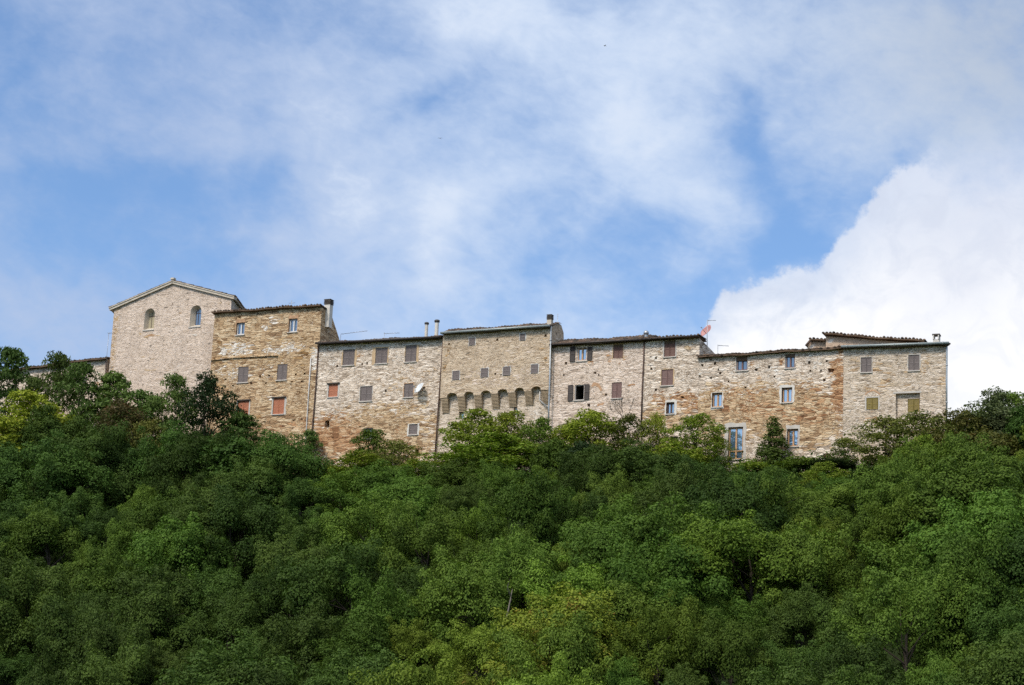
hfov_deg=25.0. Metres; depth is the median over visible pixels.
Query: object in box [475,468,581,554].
oak tree
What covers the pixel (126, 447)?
oak tree
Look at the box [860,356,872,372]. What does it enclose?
window
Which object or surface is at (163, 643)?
oak tree
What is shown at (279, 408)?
window
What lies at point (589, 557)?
oak tree
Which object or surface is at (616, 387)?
window
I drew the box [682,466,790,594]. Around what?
oak tree
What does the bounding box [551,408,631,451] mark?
bright tree
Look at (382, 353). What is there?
window
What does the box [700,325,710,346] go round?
satellite dish
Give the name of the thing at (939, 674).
oak tree
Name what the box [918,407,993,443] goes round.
brown bush
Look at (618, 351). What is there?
window
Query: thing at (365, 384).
stone house
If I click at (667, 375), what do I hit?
window
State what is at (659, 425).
thin tree
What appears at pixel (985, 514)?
oak tree
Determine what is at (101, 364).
stone house
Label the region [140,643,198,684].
oak tree
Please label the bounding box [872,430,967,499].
oak tree
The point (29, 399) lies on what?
yellow tree
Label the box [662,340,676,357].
window
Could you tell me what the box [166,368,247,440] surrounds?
dark tree
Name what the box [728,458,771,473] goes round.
leafy shrub
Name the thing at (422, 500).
oak tree
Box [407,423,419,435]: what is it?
window
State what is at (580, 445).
dark bush
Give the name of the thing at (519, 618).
oak tree
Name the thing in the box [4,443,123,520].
oak tree
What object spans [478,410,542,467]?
locust tree
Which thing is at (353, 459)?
locust tree
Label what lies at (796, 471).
undergrowth
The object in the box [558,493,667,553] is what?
oak tree
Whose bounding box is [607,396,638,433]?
bare tree
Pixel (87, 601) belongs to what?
oak tree
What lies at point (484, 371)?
window
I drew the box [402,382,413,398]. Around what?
window
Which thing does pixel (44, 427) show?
oak tree
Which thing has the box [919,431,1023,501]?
oak tree
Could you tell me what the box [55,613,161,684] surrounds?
oak tree
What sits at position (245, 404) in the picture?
window
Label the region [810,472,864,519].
oak tree
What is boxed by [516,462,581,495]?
oak tree
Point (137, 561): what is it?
oak tree
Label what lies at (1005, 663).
oak tree
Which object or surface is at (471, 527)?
oak tree
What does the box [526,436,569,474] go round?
young tree
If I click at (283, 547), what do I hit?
oak tree
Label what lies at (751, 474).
oak tree
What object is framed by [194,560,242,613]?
oak tree
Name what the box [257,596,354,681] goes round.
oak tree
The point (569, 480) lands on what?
oak tree
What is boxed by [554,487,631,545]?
oak tree
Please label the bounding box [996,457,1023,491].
oak tree
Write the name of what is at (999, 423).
leafy tree
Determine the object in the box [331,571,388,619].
oak tree
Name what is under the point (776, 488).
oak tree
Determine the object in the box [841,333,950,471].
stone house
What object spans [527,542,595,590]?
oak tree
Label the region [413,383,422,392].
satellite dish
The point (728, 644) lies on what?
oak tree
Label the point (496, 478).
oak tree
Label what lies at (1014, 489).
oak tree
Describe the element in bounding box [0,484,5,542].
oak tree
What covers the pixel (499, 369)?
corbelled house
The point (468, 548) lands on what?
oak tree
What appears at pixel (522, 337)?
window
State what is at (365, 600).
oak tree
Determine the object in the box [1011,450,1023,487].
oak tree
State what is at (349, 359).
window
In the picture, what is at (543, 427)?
locust tree
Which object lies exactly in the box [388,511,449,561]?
oak tree
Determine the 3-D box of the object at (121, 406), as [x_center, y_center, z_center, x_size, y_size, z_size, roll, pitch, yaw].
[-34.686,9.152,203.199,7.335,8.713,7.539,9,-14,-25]
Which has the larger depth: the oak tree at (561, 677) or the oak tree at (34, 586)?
the oak tree at (34, 586)
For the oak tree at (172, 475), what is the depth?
189.90 m
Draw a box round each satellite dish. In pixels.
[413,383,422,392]
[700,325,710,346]
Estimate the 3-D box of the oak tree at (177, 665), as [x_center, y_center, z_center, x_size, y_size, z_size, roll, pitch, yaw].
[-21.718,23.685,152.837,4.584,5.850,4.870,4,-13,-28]
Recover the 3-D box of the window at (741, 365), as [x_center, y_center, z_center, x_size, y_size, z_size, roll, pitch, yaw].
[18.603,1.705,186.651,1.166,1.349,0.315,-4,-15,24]
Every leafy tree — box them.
[942,409,992,432]
[976,413,1012,434]
[977,390,1023,440]
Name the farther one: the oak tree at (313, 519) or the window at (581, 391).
the window at (581, 391)
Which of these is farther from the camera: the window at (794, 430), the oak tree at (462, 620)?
the window at (794, 430)
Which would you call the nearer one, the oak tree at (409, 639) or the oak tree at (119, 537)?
the oak tree at (409, 639)
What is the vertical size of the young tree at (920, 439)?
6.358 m
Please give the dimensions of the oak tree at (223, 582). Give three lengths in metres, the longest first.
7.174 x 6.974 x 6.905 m
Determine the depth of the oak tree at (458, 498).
175.53 m
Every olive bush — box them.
[126,417,167,457]
[832,414,924,465]
[864,408,962,459]
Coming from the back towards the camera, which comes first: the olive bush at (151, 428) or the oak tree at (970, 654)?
the olive bush at (151, 428)
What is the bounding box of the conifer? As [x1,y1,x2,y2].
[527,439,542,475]
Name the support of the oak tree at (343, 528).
on the ground
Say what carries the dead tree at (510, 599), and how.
on the ground
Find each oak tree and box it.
[0,428,94,504]
[0,436,33,506]
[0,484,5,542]
[0,499,91,587]
[0,499,106,565]
[0,503,22,542]
[0,535,10,567]
[0,552,49,638]
[0,557,84,660]
[0,558,30,598]
[0,646,48,684]
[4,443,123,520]
[11,403,107,491]
[14,664,89,684]
[25,430,114,496]
[28,590,152,684]
[33,584,120,673]
[49,486,107,546]
[50,418,153,511]
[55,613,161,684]
[57,569,90,599]
[63,633,149,684]
[64,541,120,593]
[68,535,154,614]
[78,506,131,557]
[92,560,204,649]
[99,432,160,500]
[104,514,143,558]
[110,581,202,667]
[113,511,235,624]
[115,482,172,528]
[120,486,196,572]
[127,419,213,503]
[129,550,148,574]
[136,479,241,574]
[139,429,229,501]
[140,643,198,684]
[153,656,208,684]
[154,628,343,684]
[160,473,229,507]
[170,564,248,647]
[174,588,280,667]
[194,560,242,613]
[195,481,289,582]
[198,453,306,515]
[217,630,292,665]
[220,654,325,684]
[232,524,277,552]
[237,554,301,650]
[245,532,333,623]
[248,508,336,580]
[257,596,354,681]
[274,477,331,536]
[276,535,397,634]
[277,469,316,508]
[299,467,372,515]
[301,643,406,684]
[304,508,363,555]
[308,611,406,680]
[317,491,413,571]
[320,459,416,511]
[321,564,425,660]
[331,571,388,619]
[348,648,454,684]
[359,470,453,544]
[374,501,471,581]
[374,615,442,674]
[381,474,423,512]
[386,557,440,631]
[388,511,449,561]
[389,660,430,679]
[403,545,514,674]
[415,456,502,509]
[423,598,508,639]
[425,533,491,618]
[425,613,526,684]
[435,479,503,539]
[446,499,509,565]
[448,665,509,684]
[467,456,521,513]
[467,522,567,632]
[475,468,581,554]
[478,522,535,609]
[480,581,659,683]
[485,607,615,684]
[497,649,605,684]
[512,553,626,651]
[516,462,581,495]
[525,486,577,536]
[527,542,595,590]
[534,444,635,496]
[541,522,665,603]
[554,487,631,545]
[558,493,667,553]
[571,463,638,508]
[572,491,740,603]
[573,437,683,496]
[589,579,681,682]
[594,651,650,684]
[599,526,748,648]
[603,588,711,684]
[614,474,666,507]
[630,461,714,519]
[641,454,734,494]
[658,680,729,684]
[661,661,708,684]
[662,509,850,633]
[675,504,756,577]
[679,606,781,684]
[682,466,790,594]
[695,588,775,648]
[727,466,820,583]
[729,464,768,492]
[729,470,800,492]
[743,634,832,684]
[745,521,869,647]
[745,664,856,684]
[755,465,814,488]
[761,581,837,661]
[778,480,880,538]
[781,515,855,586]
[784,591,884,672]
[805,629,910,684]
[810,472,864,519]
[812,505,876,561]
[824,661,895,684]
[828,553,978,676]
[838,521,948,647]
[846,451,942,527]
[856,480,931,592]
[868,455,894,479]
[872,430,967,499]
[894,670,990,684]
[895,650,970,684]
[898,486,1023,595]
[898,522,1023,661]
[906,451,1023,552]
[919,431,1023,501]
[929,629,1023,684]
[949,633,1021,682]
[961,527,1023,617]
[961,596,1023,648]
[980,475,1023,547]
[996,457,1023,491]
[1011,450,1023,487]
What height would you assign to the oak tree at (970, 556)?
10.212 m
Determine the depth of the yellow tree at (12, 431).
201.45 m
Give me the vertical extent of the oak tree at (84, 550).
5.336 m
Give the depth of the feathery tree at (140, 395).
205.84 m
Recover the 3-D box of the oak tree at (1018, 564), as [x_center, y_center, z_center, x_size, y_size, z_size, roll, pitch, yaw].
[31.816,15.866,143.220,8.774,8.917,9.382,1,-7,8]
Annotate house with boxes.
[0,356,109,426]
[206,299,338,449]
[310,319,442,479]
[437,314,563,470]
[548,334,654,450]
[641,330,714,450]
[696,345,843,472]
[805,337,825,347]
[822,331,926,346]
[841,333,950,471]
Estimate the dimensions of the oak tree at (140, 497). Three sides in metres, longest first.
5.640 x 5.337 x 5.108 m
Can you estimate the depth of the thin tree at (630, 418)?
185.78 m
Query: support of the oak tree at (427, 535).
on the ground
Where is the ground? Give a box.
[0,471,985,684]
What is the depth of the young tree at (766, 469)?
174.91 m
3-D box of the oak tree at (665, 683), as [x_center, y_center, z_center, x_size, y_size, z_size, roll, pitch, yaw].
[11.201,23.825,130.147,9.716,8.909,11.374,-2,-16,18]
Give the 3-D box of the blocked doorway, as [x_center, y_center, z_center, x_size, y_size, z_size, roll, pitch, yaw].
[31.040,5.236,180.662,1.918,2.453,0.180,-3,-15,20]
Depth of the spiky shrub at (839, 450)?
179.19 m
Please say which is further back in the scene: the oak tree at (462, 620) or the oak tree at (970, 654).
the oak tree at (462, 620)
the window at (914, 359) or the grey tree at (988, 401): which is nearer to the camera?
the grey tree at (988, 401)
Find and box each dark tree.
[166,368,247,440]
[176,436,276,483]
[238,429,335,507]
[1002,405,1023,446]
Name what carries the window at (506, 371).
in the corbelled house at (499, 369)
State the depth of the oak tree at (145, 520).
180.26 m
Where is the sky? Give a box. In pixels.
[0,0,1023,419]
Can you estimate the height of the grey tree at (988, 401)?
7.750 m
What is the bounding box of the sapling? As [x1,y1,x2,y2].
[293,429,329,469]
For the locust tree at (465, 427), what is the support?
on the ground
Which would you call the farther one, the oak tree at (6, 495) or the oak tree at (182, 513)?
the oak tree at (6, 495)
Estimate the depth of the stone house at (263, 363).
205.25 m
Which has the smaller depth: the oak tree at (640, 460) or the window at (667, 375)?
the oak tree at (640, 460)
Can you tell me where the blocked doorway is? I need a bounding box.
[896,394,919,423]
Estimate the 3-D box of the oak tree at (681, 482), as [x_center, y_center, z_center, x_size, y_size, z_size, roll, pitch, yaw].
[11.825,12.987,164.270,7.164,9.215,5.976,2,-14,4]
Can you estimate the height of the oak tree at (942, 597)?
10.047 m
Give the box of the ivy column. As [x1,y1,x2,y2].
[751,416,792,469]
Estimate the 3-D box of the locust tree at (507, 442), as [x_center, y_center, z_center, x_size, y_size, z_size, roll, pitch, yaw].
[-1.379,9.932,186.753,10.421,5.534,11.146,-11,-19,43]
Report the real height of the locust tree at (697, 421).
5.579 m
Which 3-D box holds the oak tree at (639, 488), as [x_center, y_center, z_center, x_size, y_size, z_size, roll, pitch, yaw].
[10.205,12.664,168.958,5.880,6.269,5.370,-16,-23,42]
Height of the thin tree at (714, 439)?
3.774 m
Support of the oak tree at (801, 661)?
on the ground
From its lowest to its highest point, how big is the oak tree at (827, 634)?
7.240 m
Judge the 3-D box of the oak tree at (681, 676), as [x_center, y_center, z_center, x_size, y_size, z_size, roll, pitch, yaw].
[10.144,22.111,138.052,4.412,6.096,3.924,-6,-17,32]
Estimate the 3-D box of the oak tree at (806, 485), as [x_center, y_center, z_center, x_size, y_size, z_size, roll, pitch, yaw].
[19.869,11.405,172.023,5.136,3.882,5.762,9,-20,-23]
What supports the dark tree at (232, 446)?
on the ground
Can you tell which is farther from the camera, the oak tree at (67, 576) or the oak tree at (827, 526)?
the oak tree at (67, 576)
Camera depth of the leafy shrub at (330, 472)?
193.84 m
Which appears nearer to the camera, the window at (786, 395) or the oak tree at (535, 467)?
the oak tree at (535, 467)
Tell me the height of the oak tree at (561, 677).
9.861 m
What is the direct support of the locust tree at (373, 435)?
on the ground
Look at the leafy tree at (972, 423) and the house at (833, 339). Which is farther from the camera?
the house at (833, 339)
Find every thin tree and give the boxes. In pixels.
[590,412,670,450]
[633,412,672,453]
[699,434,736,467]
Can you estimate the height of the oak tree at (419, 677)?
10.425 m
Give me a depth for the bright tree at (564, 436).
188.11 m
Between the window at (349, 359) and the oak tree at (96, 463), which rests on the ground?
the oak tree at (96, 463)
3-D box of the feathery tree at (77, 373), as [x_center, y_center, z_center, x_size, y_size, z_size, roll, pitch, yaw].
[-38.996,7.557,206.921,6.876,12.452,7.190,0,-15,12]
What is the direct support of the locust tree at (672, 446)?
on the ground
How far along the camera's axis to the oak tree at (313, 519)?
178.37 m
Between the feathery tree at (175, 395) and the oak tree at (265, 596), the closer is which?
the oak tree at (265, 596)
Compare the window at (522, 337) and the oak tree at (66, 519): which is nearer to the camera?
the oak tree at (66, 519)
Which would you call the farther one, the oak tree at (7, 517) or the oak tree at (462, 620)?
the oak tree at (7, 517)
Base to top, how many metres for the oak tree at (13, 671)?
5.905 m
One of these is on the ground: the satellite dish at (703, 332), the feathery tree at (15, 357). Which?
the feathery tree at (15, 357)
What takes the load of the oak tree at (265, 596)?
on the ground
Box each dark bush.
[561,440,594,466]
[809,457,858,474]
[852,465,874,476]
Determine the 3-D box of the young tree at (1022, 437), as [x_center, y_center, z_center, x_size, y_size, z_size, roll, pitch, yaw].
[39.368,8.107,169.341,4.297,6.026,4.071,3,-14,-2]
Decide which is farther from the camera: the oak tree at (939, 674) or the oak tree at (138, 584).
the oak tree at (138, 584)
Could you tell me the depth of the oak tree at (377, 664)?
140.53 m
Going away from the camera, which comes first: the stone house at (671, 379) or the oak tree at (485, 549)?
the oak tree at (485, 549)
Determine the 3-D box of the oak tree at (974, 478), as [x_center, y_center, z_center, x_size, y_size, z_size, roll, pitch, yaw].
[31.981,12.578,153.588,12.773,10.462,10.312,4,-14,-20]
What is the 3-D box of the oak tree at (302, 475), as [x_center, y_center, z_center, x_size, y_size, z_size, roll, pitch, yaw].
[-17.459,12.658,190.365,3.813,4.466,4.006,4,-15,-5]
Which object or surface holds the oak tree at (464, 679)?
on the ground
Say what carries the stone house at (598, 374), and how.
on the ground
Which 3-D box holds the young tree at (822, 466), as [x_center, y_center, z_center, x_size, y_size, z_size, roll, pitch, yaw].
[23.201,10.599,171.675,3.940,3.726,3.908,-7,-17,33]
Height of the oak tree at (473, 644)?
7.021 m
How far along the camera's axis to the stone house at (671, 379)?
188.86 m
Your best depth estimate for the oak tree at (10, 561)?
176.11 m
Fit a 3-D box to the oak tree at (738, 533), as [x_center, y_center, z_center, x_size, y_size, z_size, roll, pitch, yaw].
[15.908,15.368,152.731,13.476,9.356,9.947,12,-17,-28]
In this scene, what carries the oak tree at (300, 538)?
on the ground
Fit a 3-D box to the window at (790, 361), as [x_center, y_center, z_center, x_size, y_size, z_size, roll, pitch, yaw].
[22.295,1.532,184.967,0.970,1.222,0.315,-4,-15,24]
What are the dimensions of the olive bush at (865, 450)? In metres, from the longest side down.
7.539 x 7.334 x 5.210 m
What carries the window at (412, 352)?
in the stone house at (365, 384)
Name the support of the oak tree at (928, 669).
on the ground
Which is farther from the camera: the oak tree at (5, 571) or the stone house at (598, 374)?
the stone house at (598, 374)
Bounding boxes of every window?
[142,308,154,330]
[188,305,200,327]
[234,319,244,335]
[236,367,248,383]
[237,399,250,416]
[271,396,286,415]
[275,364,287,380]
[287,315,298,332]
[326,382,339,398]
[341,347,356,366]
[358,385,372,401]
[372,347,388,364]
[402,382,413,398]
[404,345,418,362]
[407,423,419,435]
[452,370,459,379]
[468,337,475,346]
[480,367,488,377]
[502,365,510,375]
[519,332,525,340]
[530,363,538,373]
[568,384,589,400]
[570,346,591,361]
[610,382,621,398]
[612,343,623,358]
[660,368,674,386]
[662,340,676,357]
[664,399,676,415]
[711,392,723,409]
[724,422,746,460]
[735,355,748,371]
[779,385,794,403]
[784,357,795,368]
[786,425,799,447]
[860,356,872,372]
[865,396,879,409]
[907,353,920,371]
[908,399,919,411]
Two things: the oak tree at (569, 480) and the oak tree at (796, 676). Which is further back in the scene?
the oak tree at (569, 480)
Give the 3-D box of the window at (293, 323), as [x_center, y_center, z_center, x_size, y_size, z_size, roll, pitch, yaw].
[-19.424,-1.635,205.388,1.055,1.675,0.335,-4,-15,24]
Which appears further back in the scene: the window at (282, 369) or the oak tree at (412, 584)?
the window at (282, 369)
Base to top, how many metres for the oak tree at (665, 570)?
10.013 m
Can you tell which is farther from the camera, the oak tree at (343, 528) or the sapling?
the sapling
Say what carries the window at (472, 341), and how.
in the corbelled house at (499, 369)
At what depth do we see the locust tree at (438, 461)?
191.91 m
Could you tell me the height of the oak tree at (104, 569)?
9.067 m
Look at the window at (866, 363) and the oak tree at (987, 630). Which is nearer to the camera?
the oak tree at (987, 630)
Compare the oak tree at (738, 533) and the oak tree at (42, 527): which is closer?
the oak tree at (738, 533)
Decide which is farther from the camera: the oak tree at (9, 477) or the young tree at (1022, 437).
the oak tree at (9, 477)
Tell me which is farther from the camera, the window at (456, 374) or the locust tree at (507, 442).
the window at (456, 374)
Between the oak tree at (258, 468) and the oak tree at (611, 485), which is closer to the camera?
the oak tree at (611, 485)
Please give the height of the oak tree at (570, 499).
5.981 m
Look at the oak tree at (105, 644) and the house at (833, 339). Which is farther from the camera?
the house at (833, 339)
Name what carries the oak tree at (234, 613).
on the ground
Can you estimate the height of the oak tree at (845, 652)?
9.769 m
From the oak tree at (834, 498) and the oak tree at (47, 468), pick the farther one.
the oak tree at (47, 468)
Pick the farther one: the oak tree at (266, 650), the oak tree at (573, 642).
the oak tree at (266, 650)
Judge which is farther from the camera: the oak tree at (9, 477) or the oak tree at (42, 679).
the oak tree at (9, 477)
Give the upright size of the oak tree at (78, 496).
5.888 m
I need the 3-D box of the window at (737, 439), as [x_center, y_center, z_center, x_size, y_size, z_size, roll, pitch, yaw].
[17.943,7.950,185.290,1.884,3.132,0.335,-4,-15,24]
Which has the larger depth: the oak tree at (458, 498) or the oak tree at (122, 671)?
the oak tree at (458, 498)
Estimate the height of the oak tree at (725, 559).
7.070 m
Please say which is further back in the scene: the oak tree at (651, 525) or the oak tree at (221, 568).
the oak tree at (221, 568)
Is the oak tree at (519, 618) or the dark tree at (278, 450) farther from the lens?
the dark tree at (278, 450)
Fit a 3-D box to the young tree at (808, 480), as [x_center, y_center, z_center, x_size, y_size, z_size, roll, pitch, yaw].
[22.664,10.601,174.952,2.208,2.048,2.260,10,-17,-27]
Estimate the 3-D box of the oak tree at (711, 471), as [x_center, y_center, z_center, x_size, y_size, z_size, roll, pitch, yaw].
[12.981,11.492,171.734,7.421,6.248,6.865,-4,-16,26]
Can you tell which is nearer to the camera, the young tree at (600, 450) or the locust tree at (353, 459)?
the young tree at (600, 450)
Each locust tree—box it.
[316,450,391,489]
[348,429,396,472]
[415,431,552,482]
[427,451,464,470]
[438,407,512,466]
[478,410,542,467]
[514,416,562,468]
[643,440,713,465]
[660,413,731,463]
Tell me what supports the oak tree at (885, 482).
on the ground
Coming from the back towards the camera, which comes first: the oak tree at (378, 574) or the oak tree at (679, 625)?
the oak tree at (378, 574)
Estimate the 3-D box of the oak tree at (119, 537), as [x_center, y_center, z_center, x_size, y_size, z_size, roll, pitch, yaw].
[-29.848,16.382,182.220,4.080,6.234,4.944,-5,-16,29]
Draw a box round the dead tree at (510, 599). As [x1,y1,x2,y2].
[502,580,512,625]
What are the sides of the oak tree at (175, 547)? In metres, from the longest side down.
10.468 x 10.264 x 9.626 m
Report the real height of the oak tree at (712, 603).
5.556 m
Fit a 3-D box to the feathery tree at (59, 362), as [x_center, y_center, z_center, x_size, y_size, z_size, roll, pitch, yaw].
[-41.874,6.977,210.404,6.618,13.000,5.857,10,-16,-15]
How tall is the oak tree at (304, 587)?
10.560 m
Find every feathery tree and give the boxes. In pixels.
[0,345,46,447]
[22,350,85,425]
[43,361,116,437]
[69,370,140,433]
[105,389,167,441]
[143,372,208,456]
[208,411,266,446]
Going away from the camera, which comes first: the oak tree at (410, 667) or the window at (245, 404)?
the oak tree at (410, 667)
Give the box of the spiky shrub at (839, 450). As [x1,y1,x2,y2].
[826,437,859,471]
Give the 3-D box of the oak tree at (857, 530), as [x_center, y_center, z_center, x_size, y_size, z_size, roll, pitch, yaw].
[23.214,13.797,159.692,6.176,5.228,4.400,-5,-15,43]
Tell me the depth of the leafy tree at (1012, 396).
175.99 m
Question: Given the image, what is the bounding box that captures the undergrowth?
[0,447,962,684]
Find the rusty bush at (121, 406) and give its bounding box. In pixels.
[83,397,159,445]
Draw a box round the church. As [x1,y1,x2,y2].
[109,277,244,435]
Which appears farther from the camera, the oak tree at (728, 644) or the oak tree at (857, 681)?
the oak tree at (728, 644)
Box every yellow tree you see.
[0,388,75,491]
[0,417,29,494]
[392,458,440,479]
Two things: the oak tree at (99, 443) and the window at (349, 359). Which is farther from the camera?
the window at (349, 359)
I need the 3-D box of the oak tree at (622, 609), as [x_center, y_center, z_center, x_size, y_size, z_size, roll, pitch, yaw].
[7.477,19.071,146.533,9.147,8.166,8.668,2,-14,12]
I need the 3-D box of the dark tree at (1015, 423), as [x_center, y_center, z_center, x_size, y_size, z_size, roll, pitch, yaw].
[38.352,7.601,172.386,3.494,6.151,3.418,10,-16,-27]
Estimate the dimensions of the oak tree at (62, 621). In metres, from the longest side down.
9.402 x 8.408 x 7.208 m
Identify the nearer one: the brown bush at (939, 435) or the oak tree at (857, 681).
the oak tree at (857, 681)
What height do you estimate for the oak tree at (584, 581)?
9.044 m
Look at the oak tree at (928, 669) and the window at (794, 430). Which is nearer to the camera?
the oak tree at (928, 669)
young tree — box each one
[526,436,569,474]
[570,444,612,476]
[752,466,792,477]
[796,461,850,489]
[800,469,819,486]
[892,433,937,470]
[1019,425,1023,444]
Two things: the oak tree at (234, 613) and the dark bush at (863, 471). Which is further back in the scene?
the dark bush at (863, 471)
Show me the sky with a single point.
(782, 174)
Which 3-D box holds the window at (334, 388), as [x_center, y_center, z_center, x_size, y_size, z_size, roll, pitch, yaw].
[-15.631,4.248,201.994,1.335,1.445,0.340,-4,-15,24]
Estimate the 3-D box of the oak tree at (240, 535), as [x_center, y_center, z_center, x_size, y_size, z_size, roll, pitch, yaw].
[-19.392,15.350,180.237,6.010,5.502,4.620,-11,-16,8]
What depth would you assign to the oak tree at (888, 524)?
153.22 m
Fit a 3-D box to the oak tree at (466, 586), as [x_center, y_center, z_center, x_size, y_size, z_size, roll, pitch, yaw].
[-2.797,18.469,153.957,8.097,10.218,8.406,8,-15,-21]
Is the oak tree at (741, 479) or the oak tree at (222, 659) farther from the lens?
the oak tree at (741, 479)
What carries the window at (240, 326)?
in the stone house at (263, 363)
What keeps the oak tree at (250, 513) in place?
on the ground
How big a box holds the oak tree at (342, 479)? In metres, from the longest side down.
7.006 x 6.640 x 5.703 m
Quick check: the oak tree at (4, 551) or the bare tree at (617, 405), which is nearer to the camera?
the oak tree at (4, 551)
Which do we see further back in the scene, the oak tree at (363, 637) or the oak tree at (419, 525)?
the oak tree at (419, 525)
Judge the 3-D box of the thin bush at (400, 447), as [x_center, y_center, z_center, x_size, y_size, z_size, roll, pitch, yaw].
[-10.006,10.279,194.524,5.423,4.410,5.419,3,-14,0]
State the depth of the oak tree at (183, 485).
187.63 m
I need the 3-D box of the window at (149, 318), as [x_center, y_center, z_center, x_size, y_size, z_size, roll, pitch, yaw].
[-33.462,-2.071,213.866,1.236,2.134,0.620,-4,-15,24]
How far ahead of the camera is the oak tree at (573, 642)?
138.84 m
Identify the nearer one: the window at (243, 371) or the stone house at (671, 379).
the stone house at (671, 379)
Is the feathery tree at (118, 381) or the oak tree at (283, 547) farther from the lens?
the feathery tree at (118, 381)
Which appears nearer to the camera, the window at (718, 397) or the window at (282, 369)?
the window at (718, 397)
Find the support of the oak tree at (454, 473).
on the ground
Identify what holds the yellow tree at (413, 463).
on the ground
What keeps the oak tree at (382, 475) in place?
on the ground
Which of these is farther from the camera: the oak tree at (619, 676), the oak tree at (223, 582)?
the oak tree at (223, 582)
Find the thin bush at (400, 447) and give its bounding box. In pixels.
[362,439,422,473]
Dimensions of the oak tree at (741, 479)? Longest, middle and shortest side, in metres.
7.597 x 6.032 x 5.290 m
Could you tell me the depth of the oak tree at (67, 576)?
173.04 m
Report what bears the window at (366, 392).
in the stone house at (365, 384)
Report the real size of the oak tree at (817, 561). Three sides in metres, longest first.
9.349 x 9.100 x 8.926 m
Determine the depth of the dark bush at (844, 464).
176.25 m
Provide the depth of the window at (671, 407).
188.43 m
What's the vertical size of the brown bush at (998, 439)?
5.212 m
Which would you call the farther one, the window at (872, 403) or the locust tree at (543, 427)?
the locust tree at (543, 427)
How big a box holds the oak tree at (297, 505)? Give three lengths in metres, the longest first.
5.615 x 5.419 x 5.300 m
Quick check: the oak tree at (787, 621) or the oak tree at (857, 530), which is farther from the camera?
the oak tree at (857, 530)
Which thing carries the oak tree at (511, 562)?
on the ground
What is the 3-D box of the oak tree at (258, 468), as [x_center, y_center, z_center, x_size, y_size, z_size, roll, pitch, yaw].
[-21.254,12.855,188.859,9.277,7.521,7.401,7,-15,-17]
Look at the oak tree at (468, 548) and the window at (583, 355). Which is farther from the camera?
the window at (583, 355)
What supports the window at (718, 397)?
in the stone house at (744, 397)
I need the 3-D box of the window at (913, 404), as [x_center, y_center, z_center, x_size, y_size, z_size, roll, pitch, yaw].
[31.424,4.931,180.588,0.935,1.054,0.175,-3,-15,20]
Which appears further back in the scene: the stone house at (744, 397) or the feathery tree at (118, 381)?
the feathery tree at (118, 381)
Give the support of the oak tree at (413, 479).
on the ground
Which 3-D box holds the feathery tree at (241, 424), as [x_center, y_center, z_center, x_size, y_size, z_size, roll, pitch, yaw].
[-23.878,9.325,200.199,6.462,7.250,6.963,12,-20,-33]
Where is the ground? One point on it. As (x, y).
(896, 654)
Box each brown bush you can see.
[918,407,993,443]
[926,432,974,447]
[962,428,1023,458]
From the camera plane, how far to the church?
212.43 m
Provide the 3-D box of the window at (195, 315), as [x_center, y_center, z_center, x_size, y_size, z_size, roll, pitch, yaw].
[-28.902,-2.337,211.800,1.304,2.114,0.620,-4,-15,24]
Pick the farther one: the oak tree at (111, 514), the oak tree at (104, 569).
the oak tree at (111, 514)
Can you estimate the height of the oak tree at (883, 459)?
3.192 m
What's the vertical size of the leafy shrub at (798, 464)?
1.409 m
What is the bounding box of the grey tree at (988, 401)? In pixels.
[959,385,1023,438]
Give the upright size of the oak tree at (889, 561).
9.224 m
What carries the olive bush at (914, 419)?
on the ground
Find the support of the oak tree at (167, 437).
on the ground
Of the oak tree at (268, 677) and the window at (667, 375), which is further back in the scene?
the window at (667, 375)
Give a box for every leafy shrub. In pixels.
[311,464,355,478]
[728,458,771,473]
[772,456,834,473]
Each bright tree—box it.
[545,423,587,443]
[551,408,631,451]
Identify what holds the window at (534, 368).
in the corbelled house at (499, 369)

